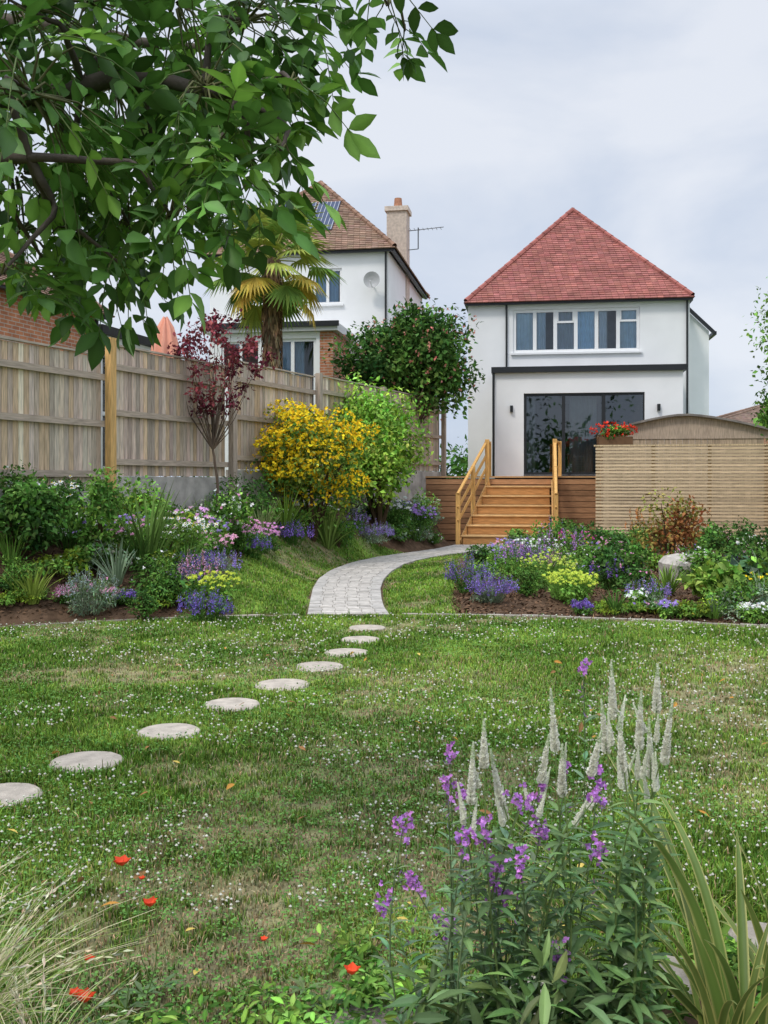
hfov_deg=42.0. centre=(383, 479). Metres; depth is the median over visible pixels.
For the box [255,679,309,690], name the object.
stepping stone
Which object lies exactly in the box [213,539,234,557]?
groundcover plant
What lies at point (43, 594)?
groundcover plant
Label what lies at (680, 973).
paving slab
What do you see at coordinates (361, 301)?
walls
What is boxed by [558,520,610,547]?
green shrub
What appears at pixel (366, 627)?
stepping stone
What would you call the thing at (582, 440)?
glass pane
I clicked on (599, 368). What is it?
gutters and fascia
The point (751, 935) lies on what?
paving slab
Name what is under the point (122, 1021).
poppy
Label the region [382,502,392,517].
groundcover plant
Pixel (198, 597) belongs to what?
groundcover plant
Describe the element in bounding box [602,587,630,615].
grass clump
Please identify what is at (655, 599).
groundcover plant
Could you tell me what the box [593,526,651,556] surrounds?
green shrub
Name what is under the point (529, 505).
timber steps
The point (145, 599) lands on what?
box shrub
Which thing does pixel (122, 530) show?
perennial clump
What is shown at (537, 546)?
grass clump
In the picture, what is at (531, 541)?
white phlox
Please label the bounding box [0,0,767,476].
sky
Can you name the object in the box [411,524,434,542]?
groundcover plant
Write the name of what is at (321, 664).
stepping stone
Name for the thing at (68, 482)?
green shrub
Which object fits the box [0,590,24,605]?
groundcover plant
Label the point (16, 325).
walls
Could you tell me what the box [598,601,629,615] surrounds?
groundcover plant
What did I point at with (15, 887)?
feather grass
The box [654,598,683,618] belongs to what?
perennial clump
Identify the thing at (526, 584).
euonymus shrub
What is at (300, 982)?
poppy
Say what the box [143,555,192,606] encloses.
hebe shrub
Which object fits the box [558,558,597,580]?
groundcover plant
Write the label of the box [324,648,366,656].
stepping stone
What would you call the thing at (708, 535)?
green shrub
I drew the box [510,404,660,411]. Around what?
wall lamps
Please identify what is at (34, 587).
daylily
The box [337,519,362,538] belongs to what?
hardy geranium
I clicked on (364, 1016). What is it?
plant
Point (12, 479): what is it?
pale blossom shrub
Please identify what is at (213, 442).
purple plum tree
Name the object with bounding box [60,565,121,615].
lavender plant
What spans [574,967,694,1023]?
creeping plant
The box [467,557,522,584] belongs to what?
groundcover shrub
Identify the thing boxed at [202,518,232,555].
perennial clump
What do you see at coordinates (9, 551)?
grass clump
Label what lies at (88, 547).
groundcover plant
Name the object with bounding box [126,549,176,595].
groundcover plant
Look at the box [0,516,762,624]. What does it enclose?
bark mulch
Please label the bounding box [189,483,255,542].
white rose shrub
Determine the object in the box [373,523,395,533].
groundcover plant
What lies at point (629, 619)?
lawn edging
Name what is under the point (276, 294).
fan palm tree
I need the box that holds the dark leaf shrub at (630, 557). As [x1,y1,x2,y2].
[584,531,653,588]
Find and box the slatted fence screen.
[594,444,767,543]
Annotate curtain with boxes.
[280,342,304,375]
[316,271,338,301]
[516,313,532,349]
[527,397,534,471]
[537,313,545,349]
[557,312,573,348]
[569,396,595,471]
[578,312,593,348]
[599,311,606,348]
[620,311,635,347]
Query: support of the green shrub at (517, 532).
on the ground at (12, 616)
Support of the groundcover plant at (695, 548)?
on the ground at (12, 616)
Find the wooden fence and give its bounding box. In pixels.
[0,336,445,514]
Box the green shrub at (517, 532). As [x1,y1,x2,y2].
[504,528,535,551]
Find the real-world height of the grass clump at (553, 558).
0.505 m
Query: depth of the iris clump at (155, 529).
12.65 m
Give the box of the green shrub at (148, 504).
[108,470,185,530]
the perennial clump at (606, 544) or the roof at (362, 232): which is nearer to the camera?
the perennial clump at (606, 544)
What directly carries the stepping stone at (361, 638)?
on the ground at (12, 616)
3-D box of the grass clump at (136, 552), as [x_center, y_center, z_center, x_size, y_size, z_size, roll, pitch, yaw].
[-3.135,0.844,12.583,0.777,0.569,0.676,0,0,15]
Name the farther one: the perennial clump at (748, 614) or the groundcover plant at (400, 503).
the groundcover plant at (400, 503)
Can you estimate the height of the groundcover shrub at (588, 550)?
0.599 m
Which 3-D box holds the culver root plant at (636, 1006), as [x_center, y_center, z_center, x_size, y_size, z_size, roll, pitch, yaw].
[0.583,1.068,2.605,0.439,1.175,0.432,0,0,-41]
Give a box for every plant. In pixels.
[0,553,48,580]
[0,573,27,591]
[0,589,46,603]
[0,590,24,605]
[18,585,57,600]
[30,553,93,582]
[42,509,84,538]
[50,545,93,572]
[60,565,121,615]
[69,575,110,597]
[72,538,140,575]
[81,502,119,528]
[82,532,115,553]
[109,586,137,599]
[116,1002,213,1023]
[123,493,154,515]
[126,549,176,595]
[130,569,196,602]
[137,587,184,609]
[140,548,181,571]
[159,560,216,590]
[165,504,193,515]
[179,509,209,528]
[185,591,215,605]
[192,545,242,578]
[194,491,227,512]
[198,976,342,1023]
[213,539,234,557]
[304,923,394,972]
[321,1004,415,1023]
[330,951,442,1023]
[346,494,369,516]
[358,518,394,543]
[361,500,382,517]
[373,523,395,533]
[380,718,556,1023]
[380,974,516,1023]
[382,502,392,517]
[383,529,410,541]
[393,499,410,507]
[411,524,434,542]
[425,533,445,544]
[458,688,649,1023]
[461,543,505,562]
[464,542,500,565]
[464,543,493,568]
[465,573,519,604]
[469,560,503,577]
[502,535,524,549]
[523,534,551,552]
[541,661,686,1023]
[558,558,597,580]
[566,565,592,584]
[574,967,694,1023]
[592,598,633,614]
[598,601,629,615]
[611,564,658,595]
[628,597,659,611]
[632,600,664,614]
[640,955,692,1020]
[641,553,669,571]
[642,593,673,611]
[671,546,691,553]
[675,599,708,619]
[679,598,717,616]
[679,934,763,988]
[683,542,703,553]
[707,580,767,608]
[711,601,755,621]
[753,969,763,1023]
[755,604,767,622]
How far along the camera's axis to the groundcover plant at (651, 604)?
11.71 m
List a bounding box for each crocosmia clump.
[258,485,326,538]
[299,505,354,548]
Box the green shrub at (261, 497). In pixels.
[212,472,283,528]
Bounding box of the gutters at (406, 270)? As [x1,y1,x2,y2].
[201,248,426,328]
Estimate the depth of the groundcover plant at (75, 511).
12.80 m
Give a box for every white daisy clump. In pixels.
[43,475,88,529]
[161,509,218,557]
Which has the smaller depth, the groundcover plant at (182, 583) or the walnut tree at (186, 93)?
the walnut tree at (186, 93)
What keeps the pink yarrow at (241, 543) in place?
on the ground at (12, 616)
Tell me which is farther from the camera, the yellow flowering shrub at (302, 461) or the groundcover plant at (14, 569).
the yellow flowering shrub at (302, 461)
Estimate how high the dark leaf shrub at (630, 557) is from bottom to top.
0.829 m
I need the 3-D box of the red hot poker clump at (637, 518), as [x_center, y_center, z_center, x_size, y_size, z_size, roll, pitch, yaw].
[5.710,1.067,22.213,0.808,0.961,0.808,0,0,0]
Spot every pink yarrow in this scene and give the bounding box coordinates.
[187,532,237,564]
[209,516,260,552]
[243,522,283,552]
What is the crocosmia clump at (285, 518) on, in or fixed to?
on the ground at (12, 616)
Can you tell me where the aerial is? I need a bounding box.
[409,227,442,249]
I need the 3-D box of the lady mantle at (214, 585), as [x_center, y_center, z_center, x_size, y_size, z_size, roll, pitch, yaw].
[-2.051,1.297,11.995,0.705,0.426,0.706,0,0,-26]
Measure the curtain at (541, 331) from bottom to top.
1.150 m
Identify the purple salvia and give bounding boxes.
[175,586,234,622]
[236,532,273,559]
[273,518,314,545]
[442,552,495,593]
[494,532,550,575]
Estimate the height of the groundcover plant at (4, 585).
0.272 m
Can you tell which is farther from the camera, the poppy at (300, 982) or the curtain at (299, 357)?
the curtain at (299, 357)
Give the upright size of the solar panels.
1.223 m
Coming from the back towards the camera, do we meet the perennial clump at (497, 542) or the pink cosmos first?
the perennial clump at (497, 542)
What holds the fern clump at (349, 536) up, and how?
on the ground at (12, 616)
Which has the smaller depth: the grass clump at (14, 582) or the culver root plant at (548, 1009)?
the culver root plant at (548, 1009)
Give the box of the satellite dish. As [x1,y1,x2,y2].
[363,271,379,287]
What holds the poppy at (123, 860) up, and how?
on the ground at (12, 616)
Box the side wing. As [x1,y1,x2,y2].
[690,314,708,414]
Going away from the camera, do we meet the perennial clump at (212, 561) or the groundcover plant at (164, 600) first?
the groundcover plant at (164, 600)
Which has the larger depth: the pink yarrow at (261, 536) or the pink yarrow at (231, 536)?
the pink yarrow at (261, 536)
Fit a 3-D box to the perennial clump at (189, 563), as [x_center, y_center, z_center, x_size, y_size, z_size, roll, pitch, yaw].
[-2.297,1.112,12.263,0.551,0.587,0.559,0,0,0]
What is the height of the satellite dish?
0.473 m
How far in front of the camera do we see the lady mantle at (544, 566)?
13.77 m
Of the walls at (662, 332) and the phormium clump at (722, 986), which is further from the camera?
the walls at (662, 332)
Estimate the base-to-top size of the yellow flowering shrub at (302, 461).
2.785 m
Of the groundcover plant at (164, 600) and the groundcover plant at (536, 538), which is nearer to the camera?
the groundcover plant at (164, 600)
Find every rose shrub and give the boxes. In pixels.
[68,463,126,569]
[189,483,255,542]
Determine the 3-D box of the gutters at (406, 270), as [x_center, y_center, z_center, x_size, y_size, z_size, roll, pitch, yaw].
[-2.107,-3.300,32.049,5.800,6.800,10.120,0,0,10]
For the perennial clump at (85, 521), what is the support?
on the ground at (12, 616)
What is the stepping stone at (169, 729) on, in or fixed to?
on the ground at (12, 616)
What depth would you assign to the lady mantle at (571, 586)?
12.29 m
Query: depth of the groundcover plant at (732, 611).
11.24 m
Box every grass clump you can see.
[0,521,42,566]
[0,569,31,590]
[55,516,81,549]
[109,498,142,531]
[114,528,163,568]
[157,492,178,514]
[159,538,205,575]
[183,494,217,518]
[407,519,430,541]
[515,532,550,559]
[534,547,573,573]
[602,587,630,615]
[638,526,663,556]
[702,598,729,618]
[704,595,736,617]
[731,535,765,557]
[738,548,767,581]
[746,568,767,605]
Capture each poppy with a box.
[68,987,84,1023]
[73,987,117,1023]
[84,954,133,1023]
[104,855,149,1011]
[120,896,163,1000]
[137,875,182,992]
[261,935,326,994]
[306,962,360,1011]
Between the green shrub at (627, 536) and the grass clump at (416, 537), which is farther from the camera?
the grass clump at (416, 537)
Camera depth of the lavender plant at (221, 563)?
12.98 m
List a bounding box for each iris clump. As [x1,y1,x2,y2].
[94,482,235,568]
[245,498,280,535]
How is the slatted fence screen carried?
on the ground at (12, 616)
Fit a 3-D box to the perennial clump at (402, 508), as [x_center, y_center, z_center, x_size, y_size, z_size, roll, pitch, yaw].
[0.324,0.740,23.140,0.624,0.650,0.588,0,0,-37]
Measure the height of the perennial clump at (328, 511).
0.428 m
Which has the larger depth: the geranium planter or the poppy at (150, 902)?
the geranium planter
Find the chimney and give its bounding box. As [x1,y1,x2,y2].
[385,198,411,302]
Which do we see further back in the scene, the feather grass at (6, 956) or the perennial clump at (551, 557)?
the perennial clump at (551, 557)
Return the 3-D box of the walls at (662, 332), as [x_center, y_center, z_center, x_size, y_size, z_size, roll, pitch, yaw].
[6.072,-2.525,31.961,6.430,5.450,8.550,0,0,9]
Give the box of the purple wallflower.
[369,658,608,1023]
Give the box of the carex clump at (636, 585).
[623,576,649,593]
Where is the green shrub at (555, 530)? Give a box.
[529,514,583,547]
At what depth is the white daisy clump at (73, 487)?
12.86 m
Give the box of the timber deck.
[425,476,676,540]
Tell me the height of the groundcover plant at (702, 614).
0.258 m
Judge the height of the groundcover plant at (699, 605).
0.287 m
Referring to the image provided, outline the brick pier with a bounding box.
[320,331,348,380]
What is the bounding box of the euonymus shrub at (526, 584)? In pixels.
[509,558,550,596]
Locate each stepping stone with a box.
[0,783,42,808]
[49,751,121,772]
[137,723,199,740]
[204,698,259,711]
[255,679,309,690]
[296,661,342,671]
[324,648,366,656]
[342,636,378,643]
[349,625,385,630]
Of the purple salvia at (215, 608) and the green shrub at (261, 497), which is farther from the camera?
the green shrub at (261, 497)
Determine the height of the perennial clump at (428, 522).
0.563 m
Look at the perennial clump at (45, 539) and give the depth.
12.48 m
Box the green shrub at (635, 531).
[626,526,669,550]
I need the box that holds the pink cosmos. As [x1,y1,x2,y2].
[167,506,222,551]
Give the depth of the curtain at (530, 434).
28.42 m
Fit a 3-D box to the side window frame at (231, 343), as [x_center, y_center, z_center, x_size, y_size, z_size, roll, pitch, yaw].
[-3.938,-3.268,27.474,1.220,1.057,0.210,0,0,9]
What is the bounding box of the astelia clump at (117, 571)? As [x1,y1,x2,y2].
[89,538,134,585]
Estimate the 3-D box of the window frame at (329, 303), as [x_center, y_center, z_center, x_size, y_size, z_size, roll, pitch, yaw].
[-1.656,-5.644,29.323,0.990,1.107,0.210,0,0,10]
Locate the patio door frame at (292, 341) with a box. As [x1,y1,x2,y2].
[283,338,315,413]
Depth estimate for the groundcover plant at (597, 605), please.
11.82 m
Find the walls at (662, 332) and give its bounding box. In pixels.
[468,300,689,475]
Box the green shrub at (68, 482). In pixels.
[36,476,87,509]
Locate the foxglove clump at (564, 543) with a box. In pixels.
[537,516,583,562]
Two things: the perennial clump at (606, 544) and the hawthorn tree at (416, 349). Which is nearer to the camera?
the perennial clump at (606, 544)
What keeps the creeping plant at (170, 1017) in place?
on the ground at (12, 616)
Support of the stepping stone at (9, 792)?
on the ground at (12, 616)
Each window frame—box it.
[222,341,259,377]
[311,268,343,306]
[511,307,641,354]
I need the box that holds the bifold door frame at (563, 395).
[524,392,643,474]
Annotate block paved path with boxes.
[307,544,497,616]
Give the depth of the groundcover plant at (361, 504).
21.59 m
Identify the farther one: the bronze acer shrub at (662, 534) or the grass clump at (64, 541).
the bronze acer shrub at (662, 534)
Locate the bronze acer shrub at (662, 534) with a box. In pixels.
[631,481,711,555]
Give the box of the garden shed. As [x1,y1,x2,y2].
[594,414,767,539]
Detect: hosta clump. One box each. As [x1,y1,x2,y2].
[676,559,752,598]
[730,548,767,584]
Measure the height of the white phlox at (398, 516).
0.837 m
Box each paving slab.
[623,954,691,1001]
[728,921,767,948]
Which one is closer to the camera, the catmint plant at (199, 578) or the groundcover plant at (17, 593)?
the groundcover plant at (17, 593)
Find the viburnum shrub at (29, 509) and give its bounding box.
[0,471,87,560]
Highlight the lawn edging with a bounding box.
[0,613,767,627]
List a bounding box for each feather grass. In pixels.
[0,842,94,946]
[0,860,167,1023]
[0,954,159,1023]
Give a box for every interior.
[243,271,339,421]
[527,311,640,471]
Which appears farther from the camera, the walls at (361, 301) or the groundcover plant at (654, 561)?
the walls at (361, 301)
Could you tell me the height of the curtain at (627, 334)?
1.150 m
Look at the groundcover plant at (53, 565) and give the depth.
11.86 m
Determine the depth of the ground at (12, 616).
5.98 m
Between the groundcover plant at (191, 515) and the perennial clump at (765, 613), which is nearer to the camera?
the perennial clump at (765, 613)
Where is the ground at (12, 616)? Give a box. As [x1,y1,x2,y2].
[0,500,767,1023]
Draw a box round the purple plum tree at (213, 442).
[167,308,277,516]
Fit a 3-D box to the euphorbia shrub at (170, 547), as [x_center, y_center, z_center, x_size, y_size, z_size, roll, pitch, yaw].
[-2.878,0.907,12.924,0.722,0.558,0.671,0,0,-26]
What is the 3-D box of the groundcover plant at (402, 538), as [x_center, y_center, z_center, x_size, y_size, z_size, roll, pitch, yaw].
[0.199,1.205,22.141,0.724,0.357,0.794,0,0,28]
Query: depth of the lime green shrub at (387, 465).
21.60 m
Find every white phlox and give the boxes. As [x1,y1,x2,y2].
[382,496,413,527]
[513,536,562,558]
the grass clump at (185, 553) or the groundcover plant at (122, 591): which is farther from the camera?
the grass clump at (185, 553)
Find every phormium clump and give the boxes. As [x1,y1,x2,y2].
[490,823,767,1023]
[509,733,767,1023]
[586,814,767,1020]
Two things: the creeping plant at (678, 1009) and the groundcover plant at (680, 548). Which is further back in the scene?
the groundcover plant at (680, 548)
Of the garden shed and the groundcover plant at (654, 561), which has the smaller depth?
the groundcover plant at (654, 561)
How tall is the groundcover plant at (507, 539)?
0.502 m
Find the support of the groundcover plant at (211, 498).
on the ground at (12, 616)
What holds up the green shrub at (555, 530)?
on the ground at (12, 616)
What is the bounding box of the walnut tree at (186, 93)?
[0,0,457,370]
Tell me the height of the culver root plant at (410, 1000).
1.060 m
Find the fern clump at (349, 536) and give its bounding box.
[320,515,355,547]
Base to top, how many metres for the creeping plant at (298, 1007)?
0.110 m
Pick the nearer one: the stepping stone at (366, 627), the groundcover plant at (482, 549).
the stepping stone at (366, 627)
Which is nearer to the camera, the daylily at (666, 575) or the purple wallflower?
the purple wallflower
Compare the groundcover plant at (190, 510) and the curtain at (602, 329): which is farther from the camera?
the curtain at (602, 329)
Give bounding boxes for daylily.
[4,559,60,604]
[652,563,686,593]
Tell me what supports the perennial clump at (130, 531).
on the ground at (12, 616)
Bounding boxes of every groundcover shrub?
[385,520,416,537]
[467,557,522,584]
[551,541,625,565]
[696,578,762,608]
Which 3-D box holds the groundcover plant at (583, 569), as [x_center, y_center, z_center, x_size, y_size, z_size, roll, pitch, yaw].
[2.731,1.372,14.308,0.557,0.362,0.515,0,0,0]
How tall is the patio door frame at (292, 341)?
2.844 m
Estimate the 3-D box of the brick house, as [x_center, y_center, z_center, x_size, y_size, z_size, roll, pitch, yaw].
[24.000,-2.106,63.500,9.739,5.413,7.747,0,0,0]
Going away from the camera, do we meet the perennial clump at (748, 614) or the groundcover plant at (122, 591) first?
the perennial clump at (748, 614)
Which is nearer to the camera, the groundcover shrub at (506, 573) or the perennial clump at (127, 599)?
the perennial clump at (127, 599)
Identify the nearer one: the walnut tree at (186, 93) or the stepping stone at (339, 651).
the walnut tree at (186, 93)
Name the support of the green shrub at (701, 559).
on the ground at (12, 616)
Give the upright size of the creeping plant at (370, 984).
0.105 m
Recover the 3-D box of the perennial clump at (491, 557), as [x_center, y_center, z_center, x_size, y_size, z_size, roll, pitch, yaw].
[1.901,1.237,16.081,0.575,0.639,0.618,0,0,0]
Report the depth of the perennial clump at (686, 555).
14.67 m
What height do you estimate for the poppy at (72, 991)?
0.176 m
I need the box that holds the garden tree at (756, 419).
[753,404,767,440]
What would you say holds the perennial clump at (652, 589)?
on the ground at (12, 616)
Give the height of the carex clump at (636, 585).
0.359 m
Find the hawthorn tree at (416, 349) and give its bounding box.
[321,294,485,423]
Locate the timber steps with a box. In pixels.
[456,439,561,544]
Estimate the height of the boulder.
0.460 m
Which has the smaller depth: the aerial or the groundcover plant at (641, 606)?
the groundcover plant at (641, 606)
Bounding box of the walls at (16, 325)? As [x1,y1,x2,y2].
[0,290,94,354]
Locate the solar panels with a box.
[285,201,340,229]
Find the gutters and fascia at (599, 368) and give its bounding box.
[465,297,716,475]
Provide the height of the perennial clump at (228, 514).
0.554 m
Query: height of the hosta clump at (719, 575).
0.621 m
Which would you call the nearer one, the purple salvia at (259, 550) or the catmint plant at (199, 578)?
the catmint plant at (199, 578)
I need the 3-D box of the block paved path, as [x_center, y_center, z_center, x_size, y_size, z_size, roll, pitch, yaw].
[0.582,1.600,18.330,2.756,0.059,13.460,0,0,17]
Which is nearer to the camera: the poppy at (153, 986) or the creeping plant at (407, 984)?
the creeping plant at (407, 984)
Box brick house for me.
[716,405,767,443]
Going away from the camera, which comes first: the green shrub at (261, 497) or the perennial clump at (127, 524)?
the perennial clump at (127, 524)
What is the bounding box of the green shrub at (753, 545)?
[716,523,767,562]
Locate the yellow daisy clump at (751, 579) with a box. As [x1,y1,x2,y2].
[739,571,767,600]
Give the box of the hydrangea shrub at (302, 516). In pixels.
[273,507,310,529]
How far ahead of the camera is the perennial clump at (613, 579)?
13.64 m
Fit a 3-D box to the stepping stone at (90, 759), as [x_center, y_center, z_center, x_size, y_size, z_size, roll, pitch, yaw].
[-1.688,1.609,5.668,0.411,0.042,0.409,0,0,0]
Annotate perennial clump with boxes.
[18,523,68,547]
[53,584,78,603]
[72,520,118,550]
[94,586,122,605]
[108,514,146,558]
[114,511,156,539]
[115,588,136,606]
[117,518,144,544]
[174,549,216,571]
[176,548,219,588]
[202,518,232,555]
[209,499,241,525]
[315,503,338,519]
[346,508,370,528]
[386,500,410,519]
[418,509,435,529]
[484,538,517,573]
[493,540,522,565]
[532,548,568,570]
[567,553,594,561]
[571,598,593,615]
[589,553,629,589]
[597,537,621,554]
[624,576,671,602]
[626,588,650,612]
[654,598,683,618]
[684,546,713,573]
[730,536,761,553]
[736,601,765,623]
[754,602,767,623]
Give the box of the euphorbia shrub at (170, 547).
[154,531,185,566]
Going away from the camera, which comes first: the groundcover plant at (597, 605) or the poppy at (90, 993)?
the poppy at (90, 993)
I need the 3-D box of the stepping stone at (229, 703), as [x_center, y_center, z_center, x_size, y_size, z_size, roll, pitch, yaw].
[-1.084,1.609,7.110,0.400,0.042,0.401,0,0,0]
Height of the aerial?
0.764 m
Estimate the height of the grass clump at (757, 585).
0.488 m
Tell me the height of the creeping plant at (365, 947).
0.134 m
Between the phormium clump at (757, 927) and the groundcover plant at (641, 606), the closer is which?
the phormium clump at (757, 927)
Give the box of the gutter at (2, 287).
[0,280,112,326]
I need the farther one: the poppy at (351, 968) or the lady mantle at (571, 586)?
the lady mantle at (571, 586)
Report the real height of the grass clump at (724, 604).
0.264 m
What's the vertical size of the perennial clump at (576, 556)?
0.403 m
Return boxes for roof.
[0,251,114,317]
[204,180,429,297]
[206,323,353,342]
[464,207,694,304]
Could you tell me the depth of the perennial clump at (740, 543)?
18.29 m
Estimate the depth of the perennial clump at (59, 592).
11.44 m
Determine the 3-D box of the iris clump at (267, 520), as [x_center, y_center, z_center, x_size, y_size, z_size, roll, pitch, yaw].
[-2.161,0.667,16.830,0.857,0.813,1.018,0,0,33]
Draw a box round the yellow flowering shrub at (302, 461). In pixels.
[244,397,382,542]
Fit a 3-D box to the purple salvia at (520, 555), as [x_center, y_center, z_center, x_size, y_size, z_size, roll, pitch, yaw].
[2.130,1.156,15.282,0.894,0.749,0.909,0,0,0]
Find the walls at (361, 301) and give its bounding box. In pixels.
[210,252,421,476]
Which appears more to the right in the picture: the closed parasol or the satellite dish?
the satellite dish
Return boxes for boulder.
[658,553,700,582]
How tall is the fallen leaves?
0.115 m
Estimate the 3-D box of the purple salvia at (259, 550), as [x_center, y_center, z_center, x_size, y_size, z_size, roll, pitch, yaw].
[-2.036,1.033,15.612,0.662,0.442,0.599,0,0,43]
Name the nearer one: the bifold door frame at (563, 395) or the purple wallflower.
the purple wallflower
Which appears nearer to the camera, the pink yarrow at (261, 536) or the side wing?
the pink yarrow at (261, 536)
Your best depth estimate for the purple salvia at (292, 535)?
17.80 m
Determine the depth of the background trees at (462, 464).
99.80 m
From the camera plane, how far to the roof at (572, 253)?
30.21 m
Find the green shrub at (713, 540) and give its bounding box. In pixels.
[690,515,757,555]
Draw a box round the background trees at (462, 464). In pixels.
[160,434,467,476]
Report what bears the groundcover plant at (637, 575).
on the ground at (12, 616)
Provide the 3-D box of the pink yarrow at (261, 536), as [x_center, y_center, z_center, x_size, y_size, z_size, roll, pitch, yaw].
[-1.988,0.947,16.263,0.713,0.545,0.784,0,0,0]
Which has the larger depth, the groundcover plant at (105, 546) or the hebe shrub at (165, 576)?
the groundcover plant at (105, 546)
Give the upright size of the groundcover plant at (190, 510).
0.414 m
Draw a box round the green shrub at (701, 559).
[673,548,739,582]
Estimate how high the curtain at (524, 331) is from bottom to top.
1.150 m
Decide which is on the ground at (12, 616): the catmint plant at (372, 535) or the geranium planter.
the catmint plant at (372, 535)
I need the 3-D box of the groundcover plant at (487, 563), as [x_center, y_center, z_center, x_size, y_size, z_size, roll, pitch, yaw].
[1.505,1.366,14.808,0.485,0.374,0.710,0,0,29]
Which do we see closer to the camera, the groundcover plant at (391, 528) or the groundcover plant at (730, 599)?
the groundcover plant at (730, 599)
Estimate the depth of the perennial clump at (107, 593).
11.57 m
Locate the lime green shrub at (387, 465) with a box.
[330,371,437,529]
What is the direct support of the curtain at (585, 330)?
hanging from the window frame at (576, 350)
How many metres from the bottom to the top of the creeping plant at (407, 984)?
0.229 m
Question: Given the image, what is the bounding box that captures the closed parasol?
[150,316,178,476]
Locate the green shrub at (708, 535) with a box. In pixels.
[681,526,728,553]
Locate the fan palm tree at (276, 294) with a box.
[202,197,344,470]
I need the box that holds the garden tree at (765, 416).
[739,277,767,435]
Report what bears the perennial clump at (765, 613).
on the ground at (12, 616)
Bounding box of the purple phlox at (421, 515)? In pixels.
[406,503,438,535]
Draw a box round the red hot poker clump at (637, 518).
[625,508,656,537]
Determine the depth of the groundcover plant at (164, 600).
11.65 m
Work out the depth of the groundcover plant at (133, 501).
14.44 m
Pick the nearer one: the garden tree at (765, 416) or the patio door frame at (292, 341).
the garden tree at (765, 416)
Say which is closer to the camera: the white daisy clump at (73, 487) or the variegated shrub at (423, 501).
the white daisy clump at (73, 487)
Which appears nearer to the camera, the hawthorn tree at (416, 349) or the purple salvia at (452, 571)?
the purple salvia at (452, 571)
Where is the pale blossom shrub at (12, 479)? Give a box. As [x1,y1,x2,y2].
[0,459,63,519]
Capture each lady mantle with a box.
[184,570,240,605]
[516,549,581,589]
[541,567,598,604]
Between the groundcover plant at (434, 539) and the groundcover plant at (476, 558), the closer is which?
the groundcover plant at (476, 558)
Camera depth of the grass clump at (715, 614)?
11.35 m
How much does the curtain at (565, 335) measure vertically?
1.150 m
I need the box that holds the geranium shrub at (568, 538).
[555,529,596,556]
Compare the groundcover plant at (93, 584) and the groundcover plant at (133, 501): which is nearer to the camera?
the groundcover plant at (93, 584)
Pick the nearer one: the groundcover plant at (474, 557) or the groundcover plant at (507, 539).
the groundcover plant at (474, 557)
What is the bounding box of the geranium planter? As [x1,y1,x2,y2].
[589,421,637,444]
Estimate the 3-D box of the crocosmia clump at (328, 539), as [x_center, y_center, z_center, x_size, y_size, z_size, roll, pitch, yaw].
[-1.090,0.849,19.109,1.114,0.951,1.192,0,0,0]
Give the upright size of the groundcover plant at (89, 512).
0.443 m
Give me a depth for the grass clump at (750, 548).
16.62 m
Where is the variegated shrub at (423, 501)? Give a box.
[408,487,443,526]
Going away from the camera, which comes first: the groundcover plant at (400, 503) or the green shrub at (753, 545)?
the green shrub at (753, 545)
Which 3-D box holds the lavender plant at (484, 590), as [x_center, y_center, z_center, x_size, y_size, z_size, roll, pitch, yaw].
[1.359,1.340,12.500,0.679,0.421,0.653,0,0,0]
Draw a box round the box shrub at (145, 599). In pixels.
[125,587,160,622]
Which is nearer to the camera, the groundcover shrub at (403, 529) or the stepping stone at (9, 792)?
the stepping stone at (9, 792)
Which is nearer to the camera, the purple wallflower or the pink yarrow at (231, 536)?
the purple wallflower
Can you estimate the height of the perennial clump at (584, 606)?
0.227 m
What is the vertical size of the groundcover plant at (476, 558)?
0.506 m
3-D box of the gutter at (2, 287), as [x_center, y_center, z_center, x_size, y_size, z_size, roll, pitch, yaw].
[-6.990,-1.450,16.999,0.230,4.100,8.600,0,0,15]
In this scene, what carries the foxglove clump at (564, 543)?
on the ground at (12, 616)
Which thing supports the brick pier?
on the ground at (12, 616)
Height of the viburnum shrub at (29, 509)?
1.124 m
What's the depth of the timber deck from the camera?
26.09 m
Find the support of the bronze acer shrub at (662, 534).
on the ground at (12, 616)
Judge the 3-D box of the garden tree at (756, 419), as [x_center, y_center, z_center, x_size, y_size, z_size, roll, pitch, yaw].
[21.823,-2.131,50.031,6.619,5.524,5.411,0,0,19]
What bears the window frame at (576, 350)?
attached to the walls at (662, 332)
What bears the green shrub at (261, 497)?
on the ground at (12, 616)
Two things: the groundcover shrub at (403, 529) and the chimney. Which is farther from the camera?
the chimney
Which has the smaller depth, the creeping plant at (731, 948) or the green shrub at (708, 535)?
the creeping plant at (731, 948)
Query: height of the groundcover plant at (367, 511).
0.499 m
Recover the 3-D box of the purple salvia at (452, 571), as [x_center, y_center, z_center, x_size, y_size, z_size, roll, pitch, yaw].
[1.130,1.230,13.312,0.720,0.593,0.691,0,0,0]
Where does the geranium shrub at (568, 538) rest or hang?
on the ground at (12, 616)
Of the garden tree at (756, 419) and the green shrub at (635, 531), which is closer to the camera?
the green shrub at (635, 531)
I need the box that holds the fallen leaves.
[8,644,767,974]

